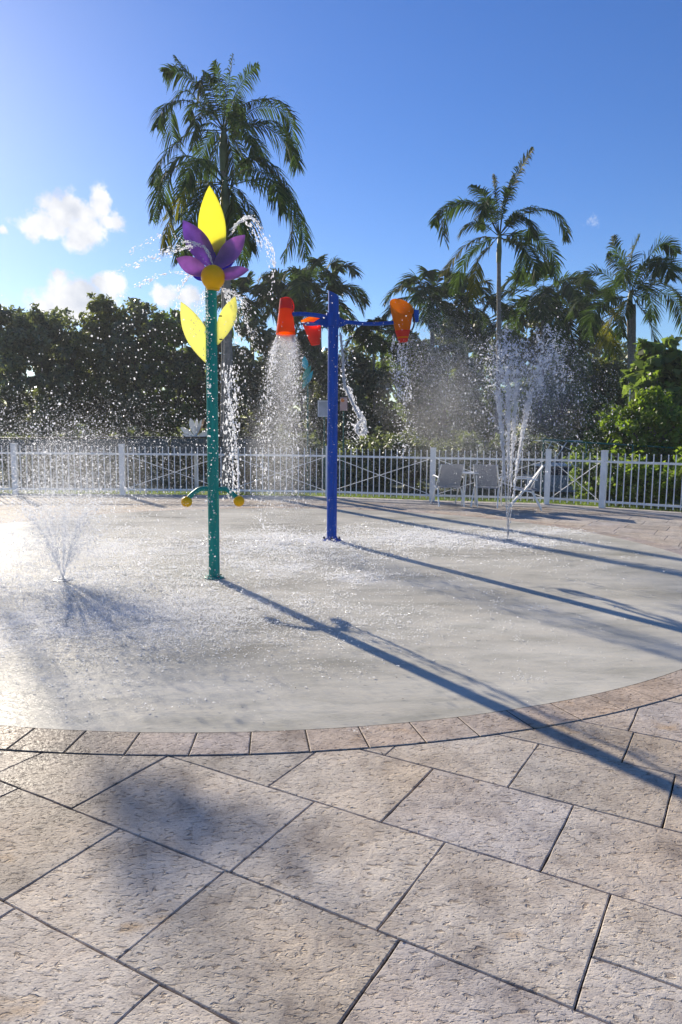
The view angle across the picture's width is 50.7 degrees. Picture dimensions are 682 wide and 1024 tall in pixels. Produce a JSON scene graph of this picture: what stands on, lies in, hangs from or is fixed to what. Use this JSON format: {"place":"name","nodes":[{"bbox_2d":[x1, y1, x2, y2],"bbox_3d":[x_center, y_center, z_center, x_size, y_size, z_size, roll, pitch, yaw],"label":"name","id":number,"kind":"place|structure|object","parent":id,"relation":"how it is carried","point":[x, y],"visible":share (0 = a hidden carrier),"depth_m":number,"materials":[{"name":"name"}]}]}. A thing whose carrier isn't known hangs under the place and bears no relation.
{"place":"outdoors","nodes":[
{"label":"outdoors","id":0,"kind":"place"},
{"bbox_2d":[0,283,661,575],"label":"water mist","id":1,"kind":"structure","parent":0,"point":[441,372],"depth_m":10.12,"materials":[{"name":"white"}]},
{"bbox_2d":[0,430,679,511],"bbox_3d":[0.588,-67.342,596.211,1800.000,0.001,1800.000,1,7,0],"label":"ground","id":2,"kind":"structure","parent":0,"point":[289,484],"depth_m":20.11,"materials":[{"name":"green plant"}]},
{"bbox_2d":[0,432,54,480],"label":"shrub","id":3,"kind":"object","parent":2,"relation":"on","point":[5,469],"visible":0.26,"depth_m":21.72,"materials":[{"name":"green plant"}]},
{"bbox_2d":[0,304,55,436],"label":"broadleaf tree","id":4,"kind":"object","parent":2,"relation":"on","point":[5,318],"visible":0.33,"depth_m":32.90,"materials":[{"name":"green plant"}]},
{"bbox_2d":[0,303,88,436],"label":"broadleaf tree","id":5,"kind":"object","parent":2,"relation":"on","point":[41,335],"visible":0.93,"depth_m":31.55,"materials":[{"name":"green plant"}]},
{"bbox_2d":[35,423,100,480],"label":"shrub","id":6,"kind":"object","parent":2,"relation":"on","point":[74,434],"visible":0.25,"depth_m":21.85,"materials":[{"name":"green plant"}]},
{"bbox_2d":[30,307,124,455],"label":"broadleaf tree","id":7,"kind":"object","parent":2,"relation":"on","point":[72,332],"visible":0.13,"depth_m":33.82,"materials":[{"name":"green plant"}]},
{"bbox_2d":[67,292,135,461],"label":"broadleaf tree","id":8,"kind":"object","parent":2,"relation":"on","point":[105,313],"visible":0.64,"depth_m":32.42,"materials":[{"name":"green plant"}]},
{"bbox_2d":[89,426,166,483],"bbox_3d":[-6.265,-1.671,21.610,2.475,1.907,2.160,1,7,0],"label":"shrub","id":9,"kind":"object","parent":2,"relation":"on","point":[136,464],"visible":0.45,"depth_m":21.13,"materials":[{"name":"green plant"}]},
{"bbox_2d":[0,437,266,489],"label":"windscreen fence","id":10,"kind":"object","parent":2,"relation":"on","point":[182,443],"visible":0.67,"depth_m":18.90,"materials":[{"name":"grey metal"}]},
{"bbox_2d":[91,297,186,436],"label":"broadleaf tree","id":11,"kind":"object","parent":2,"relation":"on","point":[142,325],"visible":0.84,"depth_m":32.10,"materials":[{"name":"green plant"}]},
{"bbox_2d":[132,303,218,436],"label":"broadleaf tree","id":12,"kind":"object","parent":2,"relation":"on","point":[168,336],"visible":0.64,"depth_m":32.64,"materials":[{"name":"green plant"}]},
{"bbox_2d":[158,421,218,483],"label":"shrub","id":13,"kind":"object","parent":2,"relation":"on","point":[177,466],"visible":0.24,"depth_m":21.16,"materials":[{"name":"green plant"}]},
{"bbox_2d":[180,418,206,487],"bbox_3d":[-3.917,-1.594,19.534,0.826,1.908,0.232,1,7,0],"label":"fan sculpture","id":14,"kind":"object","parent":2,"relation":"on","point":[193,428],"visible":0.86,"depth_m":19.46,"materials":[{"name":"white plastic"}]},
{"bbox_2d":[164,321,248,440],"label":"broadleaf tree","id":15,"kind":"object","parent":2,"relation":"on","point":[178,364],"visible":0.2,"depth_m":33.36,"materials":[{"name":"green plant"}]},
{"bbox_2d":[147,53,306,470],"bbox_3d":[-3.074,-6.592,19.706,4.292,11.780,3.516,1,7,0],"label":"palm tree","id":16,"kind":"object","parent":2,"relation":"on","point":[237,122],"visible":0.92,"depth_m":19.57,"materials":[{"name":"green plant"}]},
{"bbox_2d":[145,154,313,491],"bbox_3d":[-2.679,-4.640,17.810,3.563,8.343,3.878,-5,8,-38],"label":"palm tree","id":17,"kind":"object","parent":2,"relation":"on","point":[233,209],"visible":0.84,"depth_m":17.50,"materials":[{"name":"green plant"}]},
{"bbox_2d":[199,432,284,483],"bbox_3d":[-2.869,-1.597,21.576,2.300,1.704,2.141,6,9,40],"label":"shrub","id":18,"kind":"object","parent":2,"relation":"on","point":[247,471],"visible":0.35,"depth_m":21.17,"materials":[{"name":"green plant"}]},
{"bbox_2d":[203,270,295,416],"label":"palm tree","id":19,"kind":"object","parent":2,"relation":"on","point":[242,285],"visible":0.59,"depth_m":33.23,"materials":[{"name":"green plant"}]},
{"bbox_2d":[218,316,296,443],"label":"broadleaf tree","id":20,"kind":"object","parent":2,"relation":"on","point":[258,376],"visible":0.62,"depth_m":31.48,"materials":[{"name":"green plant"}]},
{"bbox_2d":[252,267,327,407],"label":"palm tree","id":21,"kind":"object","parent":2,"relation":"on","point":[298,306],"visible":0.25,"depth_m":34.35,"materials":[{"name":"green plant"}]},
{"bbox_2d":[265,419,326,484],"bbox_3d":[-1.183,-1.562,21.158,2.234,2.447,1.867,-3,8,-30],"label":"shrub","id":22,"kind":"object","parent":2,"relation":"on","point":[311,438],"visible":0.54,"depth_m":21.05,"materials":[{"name":"green plant"}]},
{"bbox_2d":[302,356,312,487],"bbox_3d":[-0.930,-2.465,19.876,0.308,3.611,0.094,1,7,0],"label":"leaf sculpture","id":23,"kind":"object","parent":2,"relation":"on","point":[307,373],"visible":0.93,"depth_m":19.71,"materials":[{"name":"teal"}]},
{"bbox_2d":[275,322,340,452],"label":"broadleaf tree","id":24,"kind":"object","parent":2,"relation":"on","point":[313,357],"visible":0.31,"depth_m":32.82,"materials":[{"name":"green plant"}]},
{"bbox_2d":[264,253,370,444],"bbox_3d":[-1.099,-7.066,33.508,5.060,9.621,5.056,1,7,0],"label":"palm tree","id":25,"kind":"object","parent":2,"relation":"on","point":[333,283],"visible":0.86,"depth_m":32.41,"materials":[{"name":"green plant"}]},
{"bbox_2d":[0,320,636,457],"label":"woodland","id":26,"kind":"object","parent":2,"relation":"on","point":[623,347],"visible":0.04,"depth_m":43.43,"materials":[{"name":"green plant"}]},
{"bbox_2d":[318,400,327,488],"bbox_3d":[-0.462,-1.839,19.737,0.360,2.407,0.105,1,7,0],"label":"sign board","id":27,"kind":"object","parent":2,"relation":"on","point":[322,408],"visible":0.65,"depth_m":19.61,"materials":[{"name":"white metal"}]},
{"bbox_2d":[0,490,681,511],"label":"grass","id":28,"kind":"structure","parent":2,"relation":"on","point":[424,498],"depth_m":17.02,"materials":[{"name":"green plant"}]},
{"bbox_2d":[340,397,346,488],"bbox_3d":[0.063,-1.879,19.730,0.200,2.497,0.109,1,7,0],"label":"sign board","id":29,"kind":"object","parent":2,"relation":"on","point":[343,404],"visible":0.98,"depth_m":19.66,"materials":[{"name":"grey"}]},
{"bbox_2d":[304,346,397,447],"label":"broadleaf tree","id":30,"kind":"object","parent":2,"relation":"on","point":[366,382],"visible":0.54,"depth_m":31.96,"materials":[{"name":"green plant"}]},
{"bbox_2d":[315,426,394,487],"bbox_3d":[0.530,-1.347,20.409,2.420,2.225,1.931,5,8,32],"label":"shrub","id":31,"kind":"object","parent":2,"relation":"on","point":[362,445],"visible":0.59,"depth_m":20.16,"materials":[{"name":"green plant"}]},
{"bbox_2d":[343,316,405,436],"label":"palm tree","id":32,"kind":"object","parent":2,"relation":"on","point":[372,344],"visible":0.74,"depth_m":32.07,"materials":[{"name":"green plant"}]},
{"bbox_2d":[364,330,440,455],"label":"broadleaf tree","id":33,"kind":"object","parent":2,"relation":"on","point":[391,427],"visible":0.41,"depth_m":32.45,"materials":[{"name":"green plant"}]},
{"bbox_2d":[368,427,441,488],"bbox_3d":[1.889,-1.366,20.043,2.315,2.017,2.013,1,7,0],"label":"shrub","id":34,"kind":"object","parent":2,"relation":"on","point":[412,446],"visible":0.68,"depth_m":19.74,"materials":[{"name":"green plant"}]},
{"bbox_2d":[377,265,479,462],"bbox_3d":[3.963,-6.526,32.416,4.778,8.890,4.433,-2,7,-23],"label":"palm tree","id":35,"kind":"object","parent":2,"relation":"on","point":[432,291],"visible":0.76,"depth_m":31.76,"materials":[{"name":"green plant"}]},
{"bbox_2d":[392,316,486,460],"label":"broadleaf tree","id":36,"kind":"object","parent":2,"relation":"on","point":[425,420],"visible":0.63,"depth_m":31.83,"materials":[{"name":"green plant"}]},
{"bbox_2d":[424,278,512,421],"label":"palm tree","id":37,"kind":"object","parent":2,"relation":"on","point":[482,320],"visible":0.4,"depth_m":33.03,"materials":[{"name":"green plant"}]},
{"bbox_2d":[425,425,513,490],"bbox_3d":[3.314,-1.390,19.317,2.330,1.882,1.965,6,8,39],"label":"shrub","id":38,"kind":"object","parent":2,"relation":"on","point":[463,444],"visible":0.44,"depth_m":19.24,"materials":[{"name":"green plant"}]},
{"bbox_2d":[443,312,533,455],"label":"broadleaf tree","id":39,"kind":"object","parent":2,"relation":"on","point":[513,333],"visible":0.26,"depth_m":33.71,"materials":[{"name":"green plant"}]},
{"bbox_2d":[428,146,573,479],"bbox_3d":[4.686,-5.622,21.678,3.637,9.525,3.474,5,8,33],"label":"palm tree","id":40,"kind":"object","parent":2,"relation":"on","point":[487,206],"visible":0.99,"depth_m":21.20,"materials":[{"name":"green plant"}]},
{"bbox_2d":[478,429,554,491],"bbox_3d":[4.743,-1.238,19.466,2.262,2.074,1.898,1,7,0],"label":"shrub","id":41,"kind":"object","parent":2,"relation":"on","point":[525,455],"visible":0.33,"depth_m":19.13,"materials":[{"name":"green plant"}]},
{"bbox_2d":[473,296,575,451],"bbox_3d":[9.089,-6.597,35.383,5.439,8.447,4.237,1,7,0],"label":"broadleaf tree","id":42,"kind":"object","parent":2,"relation":"on","point":[533,335],"visible":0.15,"depth_m":34.42,"materials":[{"name":"green plant"}]},
{"bbox_2d":[481,259,603,453],"bbox_3d":[9.371,-6.712,33.347,6.096,9.137,5.725,1,7,0],"label":"palm tree","id":43,"kind":"object","parent":2,"relation":"on","point":[549,295],"visible":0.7,"depth_m":32.77,"materials":[{"name":"green plant"}]},
{"bbox_2d":[520,440,579,491],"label":"shrub","id":44,"kind":"object","parent":2,"relation":"on","point":[557,471],"visible":0.38,"depth_m":18.77,"materials":[{"name":"green plant"}]},
{"bbox_2d":[523,334,617,462],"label":"broadleaf tree","id":45,"kind":"object","parent":2,"relation":"on","point":[579,428],"visible":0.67,"depth_m":32.70,"materials":[{"name":"green plant"}]},
{"bbox_2d":[539,281,626,457],"bbox_3d":[11.562,-6.761,35.442,4.504,8.791,4.326,1,7,0],"label":"palm tree","id":46,"kind":"object","parent":2,"relation":"on","point":[589,344],"visible":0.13,"depth_m":34.45,"materials":[{"name":"green plant"}]},
{"bbox_2d":[562,445,629,504],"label":"shrub","id":47,"kind":"object","parent":2,"relation":"on","point":[586,476],"visible":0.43,"depth_m":16.40,"materials":[{"name":"green plant"}]},
{"bbox_2d":[556,356,639,454],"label":"broadleaf tree","id":48,"kind":"object","parent":2,"relation":"on","point":[599,376],"visible":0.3,"depth_m":33.38,"materials":[{"name":"green plant"}]},
{"bbox_2d":[576,402,636,460],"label":"broadleaf tree","id":49,"kind":"object","parent":2,"relation":"on","point":[589,435],"visible":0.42,"depth_m":18.56,"materials":[{"name":"green plant"}]},
{"bbox_2d":[541,439,680,494],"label":"chain link fence","id":50,"kind":"object","parent":2,"relation":"on","point":[624,445],"visible":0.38,"depth_m":18.10,"materials":[{"name":"grey metal"}]},
{"bbox_2d":[565,231,681,369],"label":"palm tree","id":51,"kind":"object","parent":2,"relation":"on","point":[661,265],"visible":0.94,"depth_m":23.24,"materials":[{"name":"green plant"}]},
{"bbox_2d":[598,445,673,507],"bbox_3d":[6.658,-0.681,15.942,1.846,1.584,1.684,6,9,42],"label":"shrub","id":52,"kind":"object","parent":2,"relation":"on","point":[649,470],"visible":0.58,"depth_m":15.75,"materials":[{"name":"green plant"}]},
{"bbox_2d":[598,369,681,470],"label":"broadleaf tree","id":53,"kind":"object","parent":2,"relation":"on","point":[664,421],"visible":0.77,"depth_m":17.93,"materials":[{"name":"green plant"}]},
{"bbox_2d":[617,335,681,454],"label":"broadleaf tree","id":54,"kind":"object","parent":2,"relation":"on","point":[668,362],"visible":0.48,"depth_m":19.29,"materials":[{"name":"green plant"}]},
{"bbox_2d":[627,446,681,509],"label":"shrub","id":55,"kind":"object","parent":2,"relation":"on","point":[670,488],"visible":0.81,"depth_m":15.19,"materials":[{"name":"green plant"}]},
{"bbox_2d":[0,497,681,1023],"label":"paving","id":56,"kind":"structure","parent":0,"point":[250,889],"depth_m":2.58,"materials":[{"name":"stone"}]},
{"bbox_2d":[430,464,464,506],"bbox_3d":[2.247,-0.579,15.161,0.587,0.898,0.685,0,7,-8],"label":"patio chair","id":57,"kind":"object","parent":56,"relation":"on","point":[457,475],"visible":0.89,"depth_m":14.95,"materials":[{"name":"white metal"}]},
{"bbox_2d":[461,472,478,506],"bbox_3d":[2.692,-0.477,15.042,0.430,0.714,0.430,1,7,0],"label":"side table","id":58,"kind":"object","parent":56,"relation":"on","point":[465,473],"visible":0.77,"depth_m":14.92,"materials":[{"name":"white metal"}]},
{"bbox_2d":[470,464,502,508],"bbox_3d":[3.056,-0.560,15.060,0.587,0.898,0.685,3,7,20],"label":"patio chair","id":59,"kind":"object","parent":56,"relation":"on","point":[494,471],"visible":0.93,"depth_m":14.84,"materials":[{"name":"white metal"}]},
{"bbox_2d":[507,465,543,510],"bbox_3d":[3.753,-0.506,14.643,0.685,0.898,0.587,2,7,15],"label":"patio chair","id":60,"kind":"object","parent":56,"relation":"on","point":[527,489],"visible":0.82,"depth_m":14.43,"materials":[{"name":"white metal"}]},
{"bbox_2d":[0,508,681,732],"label":"pool floor","id":61,"kind":"structure","parent":0,"point":[650,603],"depth_m":5.68,"materials":[{"name":"grey concrete"}]},
{"bbox_2d":[53,577,72,581],"bbox_3d":[-2.912,0.700,7.541,0.200,0.018,0.200,1,7,0],"label":"nozzle plate","id":62,"kind":"object","parent":61,"relation":"on","point":[64,579],"visible":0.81,"depth_m":7.50,"materials":[{"name":"silver metal"}]},
{"bbox_2d":[176,186,248,579],"bbox_3d":[-1.302,-1.318,7.519,0.734,4.066,0.432,1,7,0],"label":"flower fountain","id":63,"kind":"object","parent":61,"relation":"on","point":[209,232],"visible":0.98,"depth_m":7.40,"materials":[{"name":"green paint"}]},
{"bbox_2d":[108,215,275,568],"bbox_3d":[-1.488,-1.214,7.487,1.607,3.664,0.655,1,7,0],"label":"flower spray","id":64,"kind":"object","parent":63,"relation":"attached to","point":[224,290],"visible":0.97,"depth_m":7.34,"materials":[{"name":"white liquid"}]},
{"bbox_2d":[206,361,251,501],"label":"falling water","id":65,"kind":"structure","parent":63,"relation":"attached to","point":[231,416],"depth_m":7.52,"materials":[{"name":"white liquid"}]},
{"bbox_2d":[0,385,544,746],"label":"fountain jet","id":66,"kind":"object","parent":61,"relation":"on","point":[54,549],"visible":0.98,"depth_m":7.37,"materials":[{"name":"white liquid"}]},
{"bbox_2d":[11,590,665,935],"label":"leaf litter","id":67,"kind":"object","parent":61,"relation":"on","point":[348,803],"visible":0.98,"depth_m":3.29,"materials":[{"name":"brown plant"}]},
{"bbox_2d":[0,509,677,731],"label":"floor splash","id":68,"kind":"object","parent":61,"relation":"on","point":[263,543],"visible":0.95,"depth_m":7.01,"materials":[{"name":"white liquid"}]},
{"bbox_2d":[276,291,418,541],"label":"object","id":69,"kind":"object","parent":61,"relation":"on","point":[312,323],"visible":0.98,"depth_m":10.02,"materials":[{"name":"blue paint"}]},
{"bbox_2d":[232,332,334,545],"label":"falling water","id":70,"kind":"structure","parent":69,"relation":"attached to","point":[292,340],"depth_m":10.11,"materials":[{"name":"white liquid"}]},
{"bbox_2d":[327,309,370,454],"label":"falling water","id":71,"kind":"structure","parent":69,"relation":"attached to","point":[346,389],"depth_m":10.06,"materials":[{"name":"white liquid"}]},
{"bbox_2d":[386,334,419,457],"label":"falling water","id":72,"kind":"structure","parent":69,"relation":"attached to","point":[398,372],"depth_m":10.06,"materials":[{"name":"white liquid"}]},
{"bbox_2d":[0,507,681,756],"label":"border paving","id":73,"kind":"structure","parent":0,"point":[662,688],"depth_m":3.78,"materials":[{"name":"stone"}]},
{"bbox_2d":[0,493,681,516],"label":"concrete strip","id":74,"kind":"object","parent":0,"point":[587,508],"visible":0.75,"depth_m":16.00,"materials":[{"name":"grey concrete"}]},
{"bbox_2d":[0,443,681,509],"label":"picket fence","id":75,"kind":"object","parent":74,"relation":"on","point":[602,501],"visible":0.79,"depth_m":16.34,"materials":[{"name":"white metal"}]},
{"bbox_2d":[0,0,681,429],"label":"sky","id":76,"kind":"structure","parent":0,"point":[403,106],"materials":[{"name":"blue"}]},
{"bbox_3d":[2.429,0.406,10.489,0.200,0.018,0.200,1,7,0],"label":"nozzle plate","id":77,"kind":"object","parent":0,"visible":0},
{"bbox_2d":[318,322,680,550],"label":"fountain jet","id":78,"kind":"object","parent":77,"relation":"on","point":[500,401],"visible":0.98,"depth_m":10.24,"materials":[{"name":"white liquid"}]}
]}

